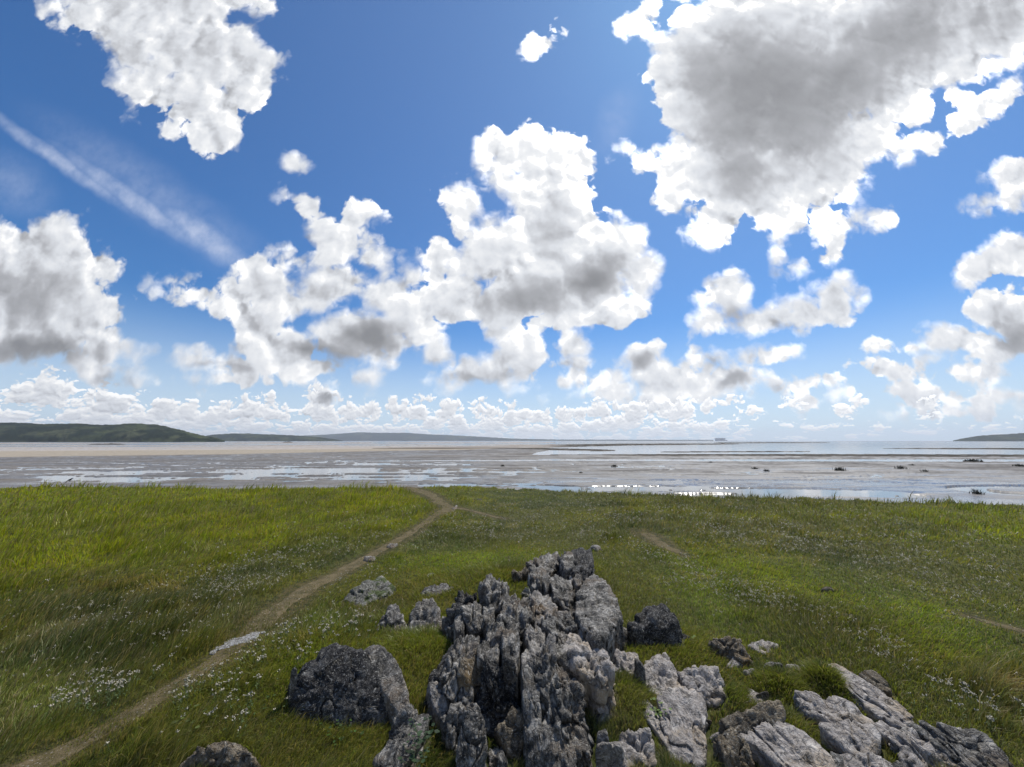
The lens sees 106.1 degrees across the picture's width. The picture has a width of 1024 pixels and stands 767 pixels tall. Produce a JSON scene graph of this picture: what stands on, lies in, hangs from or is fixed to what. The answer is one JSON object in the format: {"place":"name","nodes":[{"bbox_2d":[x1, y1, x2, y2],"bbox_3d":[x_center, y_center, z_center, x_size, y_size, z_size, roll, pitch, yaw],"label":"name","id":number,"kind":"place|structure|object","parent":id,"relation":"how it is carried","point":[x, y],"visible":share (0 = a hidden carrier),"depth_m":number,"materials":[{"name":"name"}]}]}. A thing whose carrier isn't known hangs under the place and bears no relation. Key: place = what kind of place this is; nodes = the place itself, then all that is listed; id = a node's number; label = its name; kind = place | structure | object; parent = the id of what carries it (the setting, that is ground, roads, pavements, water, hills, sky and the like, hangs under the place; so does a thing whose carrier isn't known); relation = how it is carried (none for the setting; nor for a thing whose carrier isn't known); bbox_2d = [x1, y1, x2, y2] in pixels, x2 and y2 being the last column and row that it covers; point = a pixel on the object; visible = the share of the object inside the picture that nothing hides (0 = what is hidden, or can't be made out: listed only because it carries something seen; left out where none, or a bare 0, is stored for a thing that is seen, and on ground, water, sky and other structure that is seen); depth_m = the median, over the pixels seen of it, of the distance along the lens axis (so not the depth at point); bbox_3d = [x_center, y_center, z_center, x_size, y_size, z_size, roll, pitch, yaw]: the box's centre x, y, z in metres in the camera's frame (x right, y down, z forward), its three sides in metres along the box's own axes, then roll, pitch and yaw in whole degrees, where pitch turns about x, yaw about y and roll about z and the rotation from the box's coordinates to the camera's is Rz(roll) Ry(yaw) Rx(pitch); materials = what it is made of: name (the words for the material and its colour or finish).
{"place":"outdoors","nodes":[
{"label":"outdoors","id":0,"kind":"place"},
{"bbox_2d":[0,422,224,441],"bbox_3d":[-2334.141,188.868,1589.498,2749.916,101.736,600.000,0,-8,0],"label":"hills","id":1,"kind":"structure","parent":0,"point":[57,432],"depth_m":1347.35,"materials":[{"name":"green plant"}]},
{"bbox_2d":[13,487,454,766],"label":"path","id":2,"kind":"structure","parent":0,"point":[300,593],"depth_m":4.63,"materials":[{"name":"brown soil"}]},
{"bbox_2d":[363,556,375,561],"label":"flat stone","id":3,"kind":"object","parent":2,"relation":"on","point":[370,558],"visible":0.41,"depth_m":8.51,"materials":[{"name":"stone"}]},
{"bbox_2d":[386,543,397,548],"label":"flat stone","id":4,"kind":"object","parent":2,"relation":"on","point":[390,545],"visible":0.38,"depth_m":9.55,"materials":[{"name":"stone"}]},
{"bbox_2d":[207,433,342,440],"bbox_3d":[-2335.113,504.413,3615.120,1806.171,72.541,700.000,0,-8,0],"label":"hills","id":5,"kind":"structure","parent":0,"point":[247,437],"depth_m":3356.00,"materials":[{"name":"grey"}]},
{"bbox_2d":[301,432,713,440],"bbox_3d":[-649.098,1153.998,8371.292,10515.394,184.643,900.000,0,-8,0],"label":"hills","id":6,"kind":"structure","parent":0,"point":[360,436],"depth_m":8012.46,"materials":[{"name":"grey"}]},
{"bbox_2d":[0,476,1023,766],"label":"ground","id":7,"kind":"structure","parent":0,"point":[522,494],"depth_m":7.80,"materials":[{"name":"green plant"}]},
{"bbox_2d":[172,703,235,740],"bbox_3d":[-2.849,3.071,3.448,0.466,0.180,0.392,0,-8,0],"label":"leafy weed","id":8,"kind":"object","parent":7,"relation":"on","point":[192,720],"visible":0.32,"depth_m":3.44,"materials":[{"name":"green plant"}]},
{"bbox_2d":[179,741,260,766],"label":"rock","id":9,"kind":"object","parent":7,"relation":"on","point":[224,754],"visible":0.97,"depth_m":3.04,"materials":[{"name":"grey stone"}]},
{"bbox_2d":[209,631,265,654],"bbox_3d":[-3.503,3.304,4.942,0.594,0.074,0.391,6,-10,-34],"label":"gravel patch","id":10,"kind":"object","parent":7,"relation":"on","point":[235,641],"visible":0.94,"depth_m":4.90,"materials":[{"name":"white gravel"}]},
{"bbox_2d":[230,694,275,718],"bbox_3d":[-2.450,3.108,3.653,0.391,0.167,0.324,0,-8,0],"label":"leafy weed","id":11,"kind":"object","parent":7,"relation":"on","point":[249,712],"visible":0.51,"depth_m":3.64,"materials":[{"name":"green plant"}]},
{"bbox_2d":[288,667,296,704],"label":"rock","id":12,"kind":"object","parent":7,"relation":"on","point":[293,678],"visible":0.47,"depth_m":3.77,"materials":[{"name":"stone"}]},
{"bbox_2d":[286,643,388,728],"bbox_3d":[-1.701,3.062,3.878,1.185,0.640,0.849,0,-8,0],"label":"boulder","id":13,"kind":"object","parent":7,"relation":"on","point":[336,681],"visible":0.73,"depth_m":3.70,"materials":[{"name":"stone"}]},
{"bbox_2d":[319,719,363,744],"bbox_3d":[-1.481,3.091,3.436,0.434,0.138,0.335,6,-10,-33],"label":"leafy weed","id":14,"kind":"object","parent":7,"relation":"on","point":[342,737],"visible":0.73,"depth_m":3.39,"materials":[{"name":"green plant"}]},
{"bbox_2d":[344,575,394,606],"bbox_3d":[-2.447,3.632,6.564,0.883,0.435,0.839,8,-12,-43],"label":"rock","id":15,"kind":"object","parent":7,"relation":"on","point":[368,591],"visible":0.5,"depth_m":6.48,"materials":[{"name":"stone"}]},
{"bbox_2d":[364,645,409,725],"bbox_3d":[-1.268,3.140,3.959,0.391,0.652,1.174,8,-11,-42],"label":"rock slab","id":16,"kind":"object","parent":7,"relation":"on","point":[394,691],"visible":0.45,"depth_m":3.79,"materials":[{"name":"stone"}]},
{"bbox_2d":[377,603,406,630],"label":"rock","id":17,"kind":"object","parent":7,"relation":"on","point":[393,616],"visible":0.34,"depth_m":5.30,"materials":[{"name":"stone"}]},
{"bbox_2d":[372,713,428,766],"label":"rock slab","id":18,"kind":"object","parent":7,"relation":"on","point":[391,752],"visible":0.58,"depth_m":3.13,"materials":[{"name":"stone"}]},
{"bbox_2d":[397,735,429,766],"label":"ivy","id":19,"kind":"object","parent":18,"relation":"on","point":[412,758],"visible":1,"depth_m":3.03,"materials":[{"name":"green plant"}]},
{"bbox_2d":[406,716,439,745],"bbox_3d":[-0.742,2.875,3.164,0.286,0.165,0.278,0,-8,0],"label":"ivy","id":20,"kind":"object","parent":18,"relation":"on","point":[419,732],"visible":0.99,"depth_m":3.16,"materials":[{"name":"green plant"}]},
{"bbox_2d":[389,704,417,738],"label":"rock","id":21,"kind":"object","parent":7,"relation":"on","point":[401,722],"visible":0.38,"depth_m":3.34,"materials":[{"name":"stone"}]},
{"bbox_2d":[407,598,441,631],"bbox_3d":[-1.227,3.386,5.398,0.492,0.581,0.939,2,-9,-13],"label":"rock","id":22,"kind":"object","parent":7,"relation":"on","point":[425,611],"visible":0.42,"depth_m":5.35,"materials":[{"name":"stone"}]},
{"bbox_2d":[416,583,453,598],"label":"rock","id":23,"kind":"object","parent":7,"relation":"on","point":[444,586],"visible":0.2,"depth_m":6.53,"materials":[{"name":"stone"}]},
{"bbox_2d":[457,508,504,518],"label":"path","id":24,"kind":"structure","parent":7,"relation":"on","point":[479,512],"depth_m":14.01,"materials":[{"name":"brown soil"}]},
{"bbox_2d":[1,489,1023,698],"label":"wildflowers","id":25,"kind":"object","parent":7,"relation":"on","point":[228,576],"visible":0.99,"depth_m":8.10,"materials":[{"name":"beige plant"}]},
{"bbox_2d":[423,547,624,766],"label":"rock ridge","id":26,"kind":"object","parent":7,"relation":"on","point":[514,676],"visible":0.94,"depth_m":3.74,"materials":[{"name":"stone"}]},
{"bbox_2d":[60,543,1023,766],"bbox_3d":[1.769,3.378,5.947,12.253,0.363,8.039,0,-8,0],"label":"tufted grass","id":27,"kind":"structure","parent":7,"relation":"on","point":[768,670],"depth_m":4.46,"materials":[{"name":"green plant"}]},
{"bbox_2d":[590,545,601,551],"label":"rock","id":28,"kind":"object","parent":7,"relation":"on","point":[597,547],"visible":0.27,"depth_m":9.17,"materials":[{"name":"stone"}]},
{"bbox_2d":[596,729,608,745],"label":"rock","id":29,"kind":"object","parent":7,"relation":"on","point":[602,735],"visible":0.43,"depth_m":3.04,"materials":[{"name":"stone"}]},
{"bbox_2d":[595,741,625,766],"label":"rock","id":30,"kind":"object","parent":7,"relation":"on","point":[609,754],"visible":1,"depth_m":2.95,"materials":[{"name":"stone"}]},
{"bbox_2d":[610,648,638,681],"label":"rock","id":31,"kind":"object","parent":7,"relation":"on","point":[624,659],"visible":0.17,"depth_m":4.19,"materials":[{"name":"beige stone"}]},
{"bbox_2d":[623,627,628,642],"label":"rock","id":32,"kind":"object","parent":7,"relation":"on","point":[626,635],"visible":0.02,"depth_m":4.82,"materials":[{"name":"stone"}]},
{"bbox_2d":[618,727,656,766],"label":"rock","id":33,"kind":"object","parent":7,"relation":"on","point":[638,743],"visible":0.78,"depth_m":3.18,"materials":[{"name":"beige stone"}]},
{"bbox_2d":[634,658,645,686],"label":"rock","id":34,"kind":"object","parent":7,"relation":"on","point":[639,668],"visible":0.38,"depth_m":3.95,"materials":[{"name":"stone"}]},
{"bbox_2d":[627,603,679,644],"bbox_3d":[1.888,3.248,4.930,0.533,0.722,0.939,-7,-11,39],"label":"rock","id":35,"kind":"object","parent":7,"relation":"on","point":[652,626],"visible":0.56,"depth_m":4.76,"materials":[{"name":"stone"}]},
{"bbox_2d":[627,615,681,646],"bbox_3d":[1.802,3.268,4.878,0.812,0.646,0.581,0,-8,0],"label":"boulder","id":36,"kind":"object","parent":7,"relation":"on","point":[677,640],"visible":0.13,"depth_m":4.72,"materials":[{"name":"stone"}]},
{"bbox_2d":[640,700,669,750],"bbox_3d":[1.305,3.203,3.487,0.197,0.383,0.576,2,-9,-13],"label":"rock slab","id":37,"kind":"object","parent":7,"relation":"on","point":[653,721],"visible":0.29,"depth_m":3.43,"materials":[{"name":"beige stone"}]},
{"bbox_2d":[644,697,671,717],"bbox_3d":[1.344,3.035,3.550,0.235,0.181,0.222,3,-9,-19],"label":"leafy weed","id":38,"kind":"object","parent":7,"relation":"on","point":[655,708],"visible":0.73,"depth_m":3.52,"materials":[{"name":"green plant"}]},
{"bbox_2d":[644,652,681,696],"bbox_3d":[1.577,3.252,4.136,0.494,0.514,0.753,0,-8,0],"label":"rock ledge","id":39,"kind":"object","parent":7,"relation":"on","point":[661,671],"visible":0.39,"depth_m":4.08,"materials":[{"name":"beige stone"}]},
{"bbox_2d":[657,684,707,766],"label":"rock slab","id":40,"kind":"object","parent":7,"relation":"on","point":[684,724],"visible":0.76,"depth_m":3.43,"materials":[{"name":"beige stone"}]},
{"bbox_2d":[682,633,690,639],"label":"rock","id":41,"kind":"object","parent":7,"relation":"on","point":[684,636],"visible":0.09,"depth_m":4.91,"materials":[{"name":"stone"}]},
{"bbox_2d":[677,665,725,708],"bbox_3d":[1.988,3.209,3.969,0.550,0.509,0.552,0,-8,0],"label":"rock ledge","id":42,"kind":"object","parent":7,"relation":"on","point":[706,683],"visible":0.38,"depth_m":3.91,"materials":[{"name":"beige stone"}]},
{"bbox_2d":[706,720,711,726],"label":"stone","id":43,"kind":"object","parent":7,"relation":"on","point":[709,722],"visible":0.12,"depth_m":3.51,"materials":[{"name":"grey stone"}]},
{"bbox_2d":[710,732,719,741],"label":"stone","id":44,"kind":"object","parent":7,"relation":"on","point":[716,734],"visible":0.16,"depth_m":3.35,"materials":[{"name":"beige stone"}]},
{"bbox_2d":[708,636,753,667],"bbox_3d":[2.619,3.341,4.661,0.445,0.473,0.455,-2,-9,10],"label":"rock","id":45,"kind":"object","parent":7,"relation":"on","point":[729,647],"visible":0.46,"depth_m":4.62,"materials":[{"name":"grey stone"}]},
{"bbox_2d":[712,726,754,766],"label":"rock","id":46,"kind":"object","parent":7,"relation":"on","point":[730,746],"visible":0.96,"depth_m":3.14,"materials":[{"name":"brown stone"}]},
{"bbox_2d":[727,657,742,668],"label":"stone","id":47,"kind":"object","parent":7,"relation":"on","point":[737,664],"visible":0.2,"depth_m":4.46,"materials":[{"name":"beige stone"}]},
{"bbox_2d":[743,668,753,675],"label":"stone","id":48,"kind":"object","parent":7,"relation":"on","point":[745,671],"visible":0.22,"depth_m":4.30,"materials":[{"name":"beige stone"}]},
{"bbox_2d":[718,700,785,733],"bbox_3d":[2.168,3.125,3.432,0.722,0.498,0.242,2,-9,-11],"label":"rock","id":49,"kind":"object","parent":7,"relation":"on","point":[758,713],"visible":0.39,"depth_m":3.40,"materials":[{"name":"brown stone"}]},
{"bbox_2d":[743,689,763,702],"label":"flat stone","id":50,"kind":"object","parent":7,"relation":"on","point":[753,693],"visible":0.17,"depth_m":3.91,"materials":[{"name":"beige stone"}]},
{"bbox_2d":[756,691,768,700],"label":"stone","id":51,"kind":"object","parent":7,"relation":"on","point":[763,695],"visible":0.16,"depth_m":3.90,"materials":[{"name":"grey stone"}]},
{"bbox_2d":[748,639,778,655],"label":"flat stone","id":52,"kind":"object","parent":7,"relation":"on","point":[762,642],"visible":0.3,"depth_m":4.88,"materials":[{"name":"beige stone"}]},
{"bbox_2d":[763,662,782,671],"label":"flat stone","id":53,"kind":"object","parent":7,"relation":"on","point":[775,663],"visible":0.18,"depth_m":4.29,"materials":[{"name":"stone"}]},
{"bbox_2d":[739,721,835,766],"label":"rock slab","id":54,"kind":"object","parent":7,"relation":"on","point":[780,744],"visible":0.89,"depth_m":3.15,"materials":[{"name":"beige stone"}]},
{"bbox_2d":[820,586,833,591],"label":"rock","id":55,"kind":"object","parent":7,"relation":"on","point":[826,589],"visible":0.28,"depth_m":6.66,"materials":[{"name":"grey stone"}]},
{"bbox_2d":[793,690,873,727],"bbox_3d":[3.015,3.209,3.619,0.634,0.440,0.384,-2,-9,10],"label":"rock","id":56,"kind":"object","parent":7,"relation":"on","point":[829,709],"visible":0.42,"depth_m":3.62,"materials":[{"name":"beige stone"}]},
{"bbox_2d":[830,751,843,766],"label":"rock","id":57,"kind":"object","parent":7,"relation":"on","point":[838,760],"visible":0.78,"depth_m":3.05,"materials":[{"name":"stone"}]},
{"bbox_2d":[818,719,881,755],"bbox_3d":[2.958,3.147,3.249,0.583,0.427,0.397,0,-8,0],"label":"rock","id":58,"kind":"object","parent":7,"relation":"on","point":[853,737],"visible":0.64,"depth_m":3.25,"materials":[{"name":"beige stone"}]},
{"bbox_2d":[840,750,892,766],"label":"rock","id":59,"kind":"object","parent":7,"relation":"on","point":[868,758],"visible":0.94,"depth_m":3.05,"materials":[{"name":"beige stone"}]},
{"bbox_2d":[828,663,913,728],"bbox_3d":[3.569,3.233,3.807,0.434,0.438,0.939,0,-8,0],"label":"rock slab","id":60,"kind":"object","parent":7,"relation":"on","point":[876,703],"visible":0.39,"depth_m":3.70,"materials":[{"name":"beige stone"}]},
{"bbox_2d":[859,670,892,698],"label":"rock","id":61,"kind":"object","parent":7,"relation":"on","point":[874,678],"visible":0.27,"depth_m":4.01,"materials":[{"name":"grey stone"}]},
{"bbox_2d":[873,720,889,745],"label":"rock","id":62,"kind":"object","parent":7,"relation":"on","point":[882,727],"visible":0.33,"depth_m":3.35,"materials":[{"name":"beige stone"}]},
{"bbox_2d":[891,760,903,766],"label":"rock","id":63,"kind":"object","parent":7,"relation":"on","point":[897,763],"visible":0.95,"depth_m":3.04,"materials":[{"name":"stone"}]},
{"bbox_2d":[887,726,961,766],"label":"rock","id":64,"kind":"object","parent":7,"relation":"on","point":[910,746],"visible":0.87,"depth_m":3.15,"materials":[{"name":"beige stone"}]},
{"bbox_2d":[907,720,1013,766],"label":"rock slab","id":65,"kind":"object","parent":7,"relation":"on","point":[970,747],"visible":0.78,"depth_m":3.18,"materials":[{"name":"stone"}]},
{"bbox_2d":[0,442,1023,504],"bbox_3d":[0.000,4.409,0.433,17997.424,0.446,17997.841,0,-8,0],"label":"mudflat","id":66,"kind":"structure","parent":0,"point":[784,474],"depth_m":62.05,"materials":[{"name":"grey sand"}]},
{"bbox_2d":[832,467,848,470],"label":"marsh clump","id":67,"kind":"object","parent":66,"relation":"on","point":[839,469],"visible":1,"depth_m":53.93,"materials":[{"name":"black"}]},
{"bbox_2d":[963,458,983,461],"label":"marsh clump","id":68,"kind":"object","parent":66,"relation":"on","point":[972,460],"visible":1,"depth_m":76.82,"materials":[{"name":"black"}]},
{"bbox_2d":[969,489,986,494],"bbox_3d":[36.450,8.404,30.110,1.033,0.540,0.998,8,-11,-42],"label":"marsh clump","id":69,"kind":"object","parent":66,"relation":"on","point":[975,491],"visible":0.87,"depth_m":30.14,"materials":[{"name":"black"}]},
{"bbox_2d":[0,441,1023,497],"bbox_3d":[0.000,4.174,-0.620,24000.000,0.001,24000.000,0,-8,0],"label":"water","id":70,"kind":"structure","parent":0,"point":[852,447],"depth_m":82.84,"materials":[{"name":"grey liquid"}]},
{"bbox_2d":[88,443,126,444],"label":"rock scar","id":71,"kind":"object","parent":70,"relation":"in","point":[107,444],"visible":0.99,"depth_m":412.20,"materials":[{"name":"grey stone"}]},
{"bbox_2d":[714,438,727,440],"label":"power station","id":72,"kind":"object","parent":70,"relation":"on","point":[719,439],"visible":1,"depth_m":7085.48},
{"bbox_2d":[0,0,1023,440],"label":"sky","id":73,"kind":"structure","parent":0,"point":[731,220],"materials":[{"name":"blue"}]},
{"bbox_2d":[641,531,684,555],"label":"path","id":74,"kind":"structure","parent":0,"point":[656,540],"depth_m":9.79,"materials":[{"name":"brown soil"}]},
{"bbox_2d":[953,433,1023,440],"bbox_3d":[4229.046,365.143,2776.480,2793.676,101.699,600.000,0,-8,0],"label":"hills","id":75,"kind":"structure","parent":0,"point":[1010,437],"depth_m":2553.80,"materials":[{"name":"grey"}]},
{"bbox_2d":[967,615,1023,631],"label":"path","id":76,"kind":"structure","parent":0,"point":[1004,626],"depth_m":5.43,"materials":[{"name":"brown soil"}]}
]}

